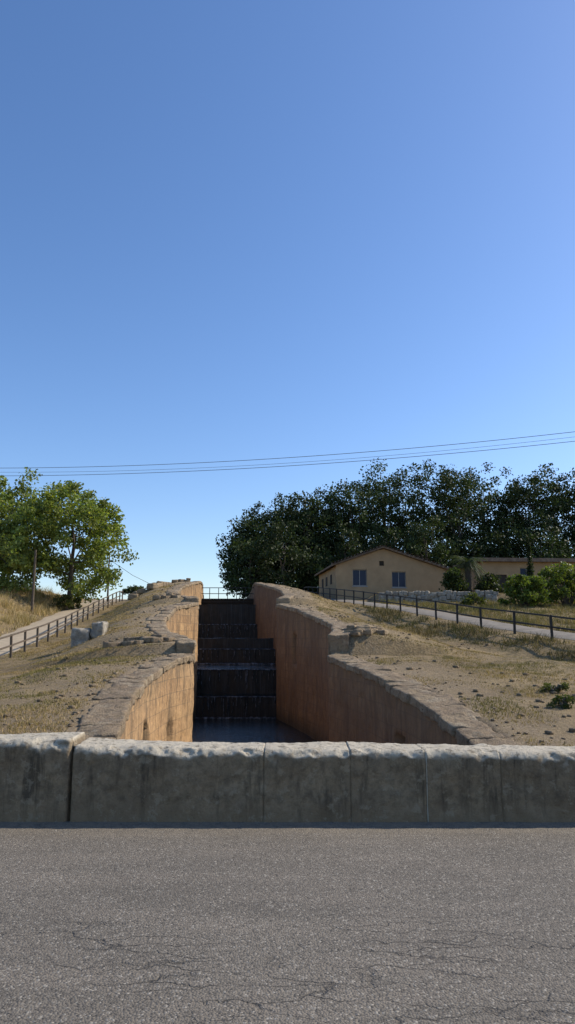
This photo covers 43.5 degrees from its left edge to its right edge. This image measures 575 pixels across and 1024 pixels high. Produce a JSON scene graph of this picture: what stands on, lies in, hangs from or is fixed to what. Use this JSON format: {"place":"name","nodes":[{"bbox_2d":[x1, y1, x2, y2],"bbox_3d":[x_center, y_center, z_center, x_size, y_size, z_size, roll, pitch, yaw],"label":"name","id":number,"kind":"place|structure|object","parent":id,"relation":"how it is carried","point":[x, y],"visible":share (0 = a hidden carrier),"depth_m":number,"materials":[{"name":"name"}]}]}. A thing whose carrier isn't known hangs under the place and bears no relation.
{"place":"outdoors","nodes":[
{"label":"outdoors","id":0,"kind":"place"},
{"bbox_2d":[0,599,126,655],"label":"gravel path","id":1,"kind":"structure","parent":0,"point":[4,642],"depth_m":44.87,"materials":[{"name":"beige gravel"}]},
{"bbox_2d":[192,664,317,742],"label":"canal water","id":2,"kind":"structure","parent":0,"point":[245,730],"depth_m":35.14,"materials":[{"name":"blue liquid"}]},
{"bbox_2d":[195,604,276,718],"bbox_3d":[-4.541,10.502,53.847,7.149,8.210,26.918,1,-10,-6],"label":"cascade weir","id":3,"kind":"object","parent":2,"relation":"in","point":[227,633],"visible":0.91,"depth_m":42.84,"materials":[{"name":"stone"}]},
{"bbox_2d":[0,821,574,1023],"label":"asphalt road","id":4,"kind":"structure","parent":0,"point":[287,922],"depth_m":4.13,"materials":[{"name":"grey asphalt"}]},
{"bbox_2d":[0,582,574,745],"bbox_3d":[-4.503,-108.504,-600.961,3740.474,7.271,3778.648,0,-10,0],"label":"ground terrain","id":5,"kind":"structure","parent":0,"point":[392,648],"depth_m":22.95,"materials":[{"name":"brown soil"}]},
{"bbox_2d":[0,513,48,594],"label":"poplar tree","id":6,"kind":"object","parent":5,"relation":"on","point":[20,559],"visible":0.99,"depth_m":56.35,"materials":[{"name":"green plant"}]},
{"bbox_2d":[0,467,50,576],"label":"poplar tree","id":7,"kind":"object","parent":5,"relation":"on","point":[8,503],"visible":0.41,"depth_m":62.73,"materials":[{"name":"green plant"}]},
{"bbox_2d":[31,550,36,612],"bbox_3d":[-18.997,5.373,53.892,0.214,5.116,0.216,0,-10,0],"label":"utility pole","id":8,"kind":"object","parent":5,"relation":"on","point":[33,587],"visible":0.8,"depth_m":53.84,"materials":[{"name":"brown wood"}]},
{"bbox_2d":[0,586,82,635],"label":"tall dry grass","id":9,"kind":"structure","parent":5,"relation":"on","point":[22,618],"depth_m":53.65,"materials":[{"name":"beige plant"}]},
{"bbox_2d":[0,591,122,657],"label":"wooden fence","id":10,"kind":"object","parent":5,"relation":"on","point":[11,645],"visible":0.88,"depth_m":39.95,"materials":[{"name":"brown wood"}]},
{"bbox_2d":[48,594,81,609],"bbox_3d":[-17.743,7.330,57.652,2.324,1.592,2.631,0,-10,0],"label":"dark bush","id":11,"kind":"object","parent":5,"relation":"on","point":[65,600],"visible":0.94,"depth_m":57.25,"materials":[{"name":"green plant"}]},
{"bbox_2d":[3,480,138,603],"bbox_3d":[-18.283,2.480,60.183,11.436,11.660,11.006,0,-10,0],"label":"poplar tree","id":12,"kind":"object","parent":5,"relation":"on","point":[91,514],"visible":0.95,"depth_m":58.71,"materials":[{"name":"green plant"}]},
{"bbox_2d":[70,628,90,647],"bbox_3d":[-8.764,5.365,30.544,0.840,0.910,0.729,0,-10,0],"label":"stone block","id":13,"kind":"object","parent":5,"relation":"on","point":[78,636],"depth_m":30.27,"materials":[{"name":"grey stone"}]},
{"bbox_2d":[90,621,107,638],"bbox_3d":[-8.061,5.081,30.801,0.621,0.821,0.671,-2,-10,9],"label":"stone block","id":14,"kind":"object","parent":5,"relation":"on","point":[99,628],"depth_m":30.53,"materials":[{"name":"grey stone"}]},
{"bbox_2d":[106,556,109,601],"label":"utility pole","id":15,"kind":"object","parent":5,"relation":"on","point":[108,582],"visible":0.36,"depth_m":65.73,"materials":[{"name":"brown wood"}]},
{"bbox_2d":[121,584,145,599],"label":"dark bush","id":16,"kind":"object","parent":5,"relation":"on","point":[130,589],"visible":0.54,"depth_m":73.22,"materials":[{"name":"green plant"}]},
{"bbox_2d":[121,583,202,741],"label":"canal wall","id":17,"kind":"structure","parent":5,"relation":"on","point":[163,708],"depth_m":22.35,"materials":[{"name":"beige stone"}]},
{"bbox_2d":[76,581,203,738],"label":"coping stones","id":18,"kind":"object","parent":17,"relation":"on","point":[107,716],"visible":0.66,"depth_m":18.09,"materials":[{"name":"grey stone"}]},
{"bbox_2d":[201,587,253,604],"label":"footbridge","id":19,"kind":"structure","parent":17,"relation":"attached to","point":[218,601],"depth_m":67.54,"materials":[{"name":"grey metal"}]},
{"bbox_2d":[103,578,387,647],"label":"fallen stones","id":20,"kind":"object","parent":5,"relation":"on","point":[355,630],"visible":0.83,"depth_m":25.88,"materials":[{"name":"beige stone"}]},
{"bbox_2d":[0,732,574,822],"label":"stone parapet","id":21,"kind":"structure","parent":5,"relation":"on","point":[63,777],"depth_m":6.49,"materials":[{"name":"stone"}]},
{"bbox_2d":[3,584,574,744],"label":"loose stones","id":22,"kind":"object","parent":5,"relation":"on","point":[407,668],"visible":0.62,"depth_m":18.34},
{"bbox_2d":[248,585,457,744],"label":"canal wall","id":23,"kind":"structure","parent":5,"relation":"on","point":[320,697],"depth_m":30.41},
{"bbox_2d":[246,582,522,745],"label":"coping stones","id":24,"kind":"object","parent":23,"relation":"on","point":[452,715],"visible":0.66,"depth_m":16.71,"materials":[{"name":"grey stone"}]},
{"bbox_2d":[319,549,446,599],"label":"walls","id":25,"kind":"structure","parent":5,"relation":"on","point":[421,576],"depth_m":60.59,"materials":[{"name":"paint"}]},
{"bbox_2d":[322,575,331,587],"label":"side shutters","id":26,"kind":"object","parent":25,"relation":"attached to","point":[326,581],"visible":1,"depth_m":64.53,"materials":[{"name":"grey wood"}]},
{"bbox_2d":[352,570,367,586],"bbox_3d":[6.040,5.542,60.255,1.320,1.460,0.210,1,-10,-6],"label":"window frame","id":27,"kind":"object","parent":25,"relation":"attached to","point":[359,585],"visible":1,"depth_m":60.24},
{"bbox_2d":[353,570,365,584],"bbox_3d":[6.030,5.512,60.346,1.200,1.350,0.020,1,-10,-6],"label":"window glass","id":28,"kind":"object","parent":27,"relation":"in","point":[356,577],"visible":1,"depth_m":60.34,"materials":[{"name":"blue glass"}]},
{"bbox_2d":[314,545,451,575],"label":"tiled roof","id":29,"kind":"structure","parent":25,"relation":"on","point":[415,557],"depth_m":60.69,"materials":[{"name":"tile"}]},
{"bbox_2d":[392,572,406,587],"bbox_3d":[9.369,5.729,60.595,1.320,1.410,0.210,1,-10,-6],"label":"window frame","id":30,"kind":"object","parent":25,"relation":"attached to","point":[398,581],"visible":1,"depth_m":60.64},
{"bbox_2d":[392,572,404,586],"bbox_3d":[9.360,5.699,60.686,1.200,1.300,0.020,1,-10,-6],"label":"window glass","id":31,"kind":"object","parent":30,"relation":"in","point":[395,579],"visible":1,"depth_m":60.67,"materials":[{"name":"blue glass"}]},
{"bbox_2d":[215,457,574,598],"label":"distant tree mass","id":32,"kind":"object","parent":5,"relation":"on","point":[300,552],"visible":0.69,"depth_m":88.86,"materials":[{"name":"green plant"}]},
{"bbox_2d":[378,590,498,602],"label":"rubble retaining wall","id":33,"kind":"structure","parent":5,"relation":"on","point":[453,596],"depth_m":53.10,"materials":[{"name":"grey stone"}]},
{"bbox_2d":[304,586,574,638],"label":"wooden fence","id":34,"kind":"object","parent":5,"relation":"on","point":[514,622],"visible":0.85,"depth_m":35.69,"materials":[{"name":"wood"}]},
{"bbox_2d":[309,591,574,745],"bbox_3d":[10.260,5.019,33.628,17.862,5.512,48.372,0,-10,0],"label":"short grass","id":35,"kind":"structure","parent":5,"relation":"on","point":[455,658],"depth_m":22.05,"materials":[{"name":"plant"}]},
{"bbox_2d":[439,567,468,591],"bbox_3d":[12.892,5.361,55.597,2.596,2.289,1.973,6,-12,-31],"label":"dark bush","id":36,"kind":"object","parent":5,"relation":"on","point":[454,577],"visible":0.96,"depth_m":55.19,"materials":[{"name":"green plant"}]},
{"bbox_2d":[444,555,486,591],"bbox_3d":[14.284,5.084,56.938,3.712,3.352,3.479,-10,-14,43],"label":"palm tree","id":37,"kind":"object","parent":5,"relation":"on","point":[467,567],"visible":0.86,"depth_m":56.74,"materials":[{"name":"green plant"}]},
{"bbox_2d":[357,604,574,662],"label":"verge grass","id":38,"kind":"structure","parent":5,"relation":"on","point":[453,624],"depth_m":32.68,"materials":[{"name":"plant"}]},
{"bbox_2d":[372,598,574,632],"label":"verge grass","id":39,"kind":"structure","parent":5,"relation":"on","point":[495,604],"depth_m":41.10,"materials":[{"name":"plant"}]},
{"bbox_2d":[459,592,488,605],"bbox_3d":[12.591,6.016,48.893,1.998,1.257,1.475,-5,-11,27],"label":"dark bush","id":40,"kind":"object","parent":5,"relation":"on","point":[469,599],"visible":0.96,"depth_m":48.83,"materials":[{"name":"green plant"}]},
{"bbox_2d":[473,572,506,592],"bbox_3d":[15.789,5.663,56.228,2.628,1.973,2.755,-3,-11,17],"label":"dark bush","id":41,"kind":"object","parent":5,"relation":"on","point":[491,580],"visible":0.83,"depth_m":55.88,"materials":[{"name":"green plant"}]},
{"bbox_2d":[461,562,574,592],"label":"walls","id":42,"kind":"structure","parent":5,"relation":"on","point":[505,568],"depth_m":62.82,"materials":[{"name":"paint"}]},
{"bbox_2d":[496,575,506,592],"bbox_3d":[18.587,6.759,62.531,0.960,2.580,0.060,1,-10,-4],"label":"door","id":43,"kind":"structure","parent":42,"relation":"attached to","point":[502,580],"depth_m":62.66,"materials":[{"name":"brown wood"}]},
{"bbox_2d":[453,558,574,568],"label":"roof slab","id":44,"kind":"structure","parent":42,"relation":"on","point":[569,560],"depth_m":62.52,"materials":[{"name":"tile"}]},
{"bbox_2d":[497,573,550,606],"bbox_3d":[15.086,5.083,45.746,3.249,2.353,3.208,4,-11,-22],"label":"leafy shrub","id":45,"kind":"object","parent":5,"relation":"on","point":[530,585],"visible":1,"depth_m":45.16,"materials":[{"name":"green plant"}]},
{"bbox_2d":[524,544,534,575],"bbox_3d":[19.610,4.753,58.082,1.025,4.489,1.052,-9,-14,42],"label":"cypress tree","id":46,"kind":"object","parent":5,"relation":"on","point":[529,571],"visible":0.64,"depth_m":58.16,"materials":[{"name":"green plant"}]},
{"bbox_2d":[539,682,569,692],"bbox_3d":[6.290,4.233,16.960,0.705,0.474,0.691,-3,-11,19],"label":"weed clump","id":47,"kind":"object","parent":5,"relation":"on","point":[558,688],"visible":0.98,"depth_m":16.84,"materials":[{"name":"green plant"}]},
{"bbox_2d":[535,561,574,605],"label":"leafy shrub","id":48,"kind":"object","parent":5,"relation":"on","point":[563,575],"visible":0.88,"depth_m":47.01,"materials":[{"name":"green plant"}]},
{"bbox_2d":[546,694,574,708],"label":"weed clump","id":49,"kind":"object","parent":5,"relation":"on","point":[562,700],"visible":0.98,"depth_m":14.65,"materials":[{"name":"green plant"}]},
{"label":"utility pole","id":50,"kind":"object","parent":5,"relation":"on","visible":0},
{"bbox_2d":[24,441,574,475],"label":"overhead cable","id":51,"kind":"object","parent":50,"relation":"attached to","point":[296,465],"visible":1,"depth_m":55.30,"materials":[{"name":"black rubber"}]},
{"bbox_2d":[41,432,569,467],"bbox_3d":[-2.000,-5.326,55.895,92.654,2.586,0.038,-2,-10,14],"label":"overhead cable","id":52,"kind":"object","parent":50,"relation":"attached to","point":[306,456],"visible":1,"depth_m":54.73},
{"bbox_3d":[43.003,-1.143,44.385,0.254,15.012,1.400,0,-10,0],"label":"utility pole","id":53,"kind":"object","parent":5,"relation":"on","visible":0},
{"bbox_2d":[84,437,570,471],"bbox_3d":[-2.000,-5.070,56.763,92.652,2.771,0.023,-2,-10,14],"label":"overhead cable","id":54,"kind":"object","parent":53,"relation":"attached to","point":[326,460],"visible":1,"depth_m":55.33,"materials":[{"name":"black rubber"}]},
{"bbox_2d":[0,0,574,599],"label":"sky","id":55,"kind":"structure","parent":0,"point":[232,231],"materials":[{"name":"blue"}]},
{"bbox_2d":[324,597,574,639],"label":"concrete path","id":56,"kind":"structure","parent":0,"point":[505,626],"depth_m":36.09,"materials":[{"name":"grey concrete"}]},
{"bbox_2d":[520,569,526,574],"bbox_3d":[20.879,5.404,62.965,1.180,0.980,0.020,1,-10,-4],"label":"window glass","id":57,"kind":"object","parent":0,"point":[522,572],"visible":0.29,"depth_m":62.97,"materials":[{"name":"blue glass"}]}
]}

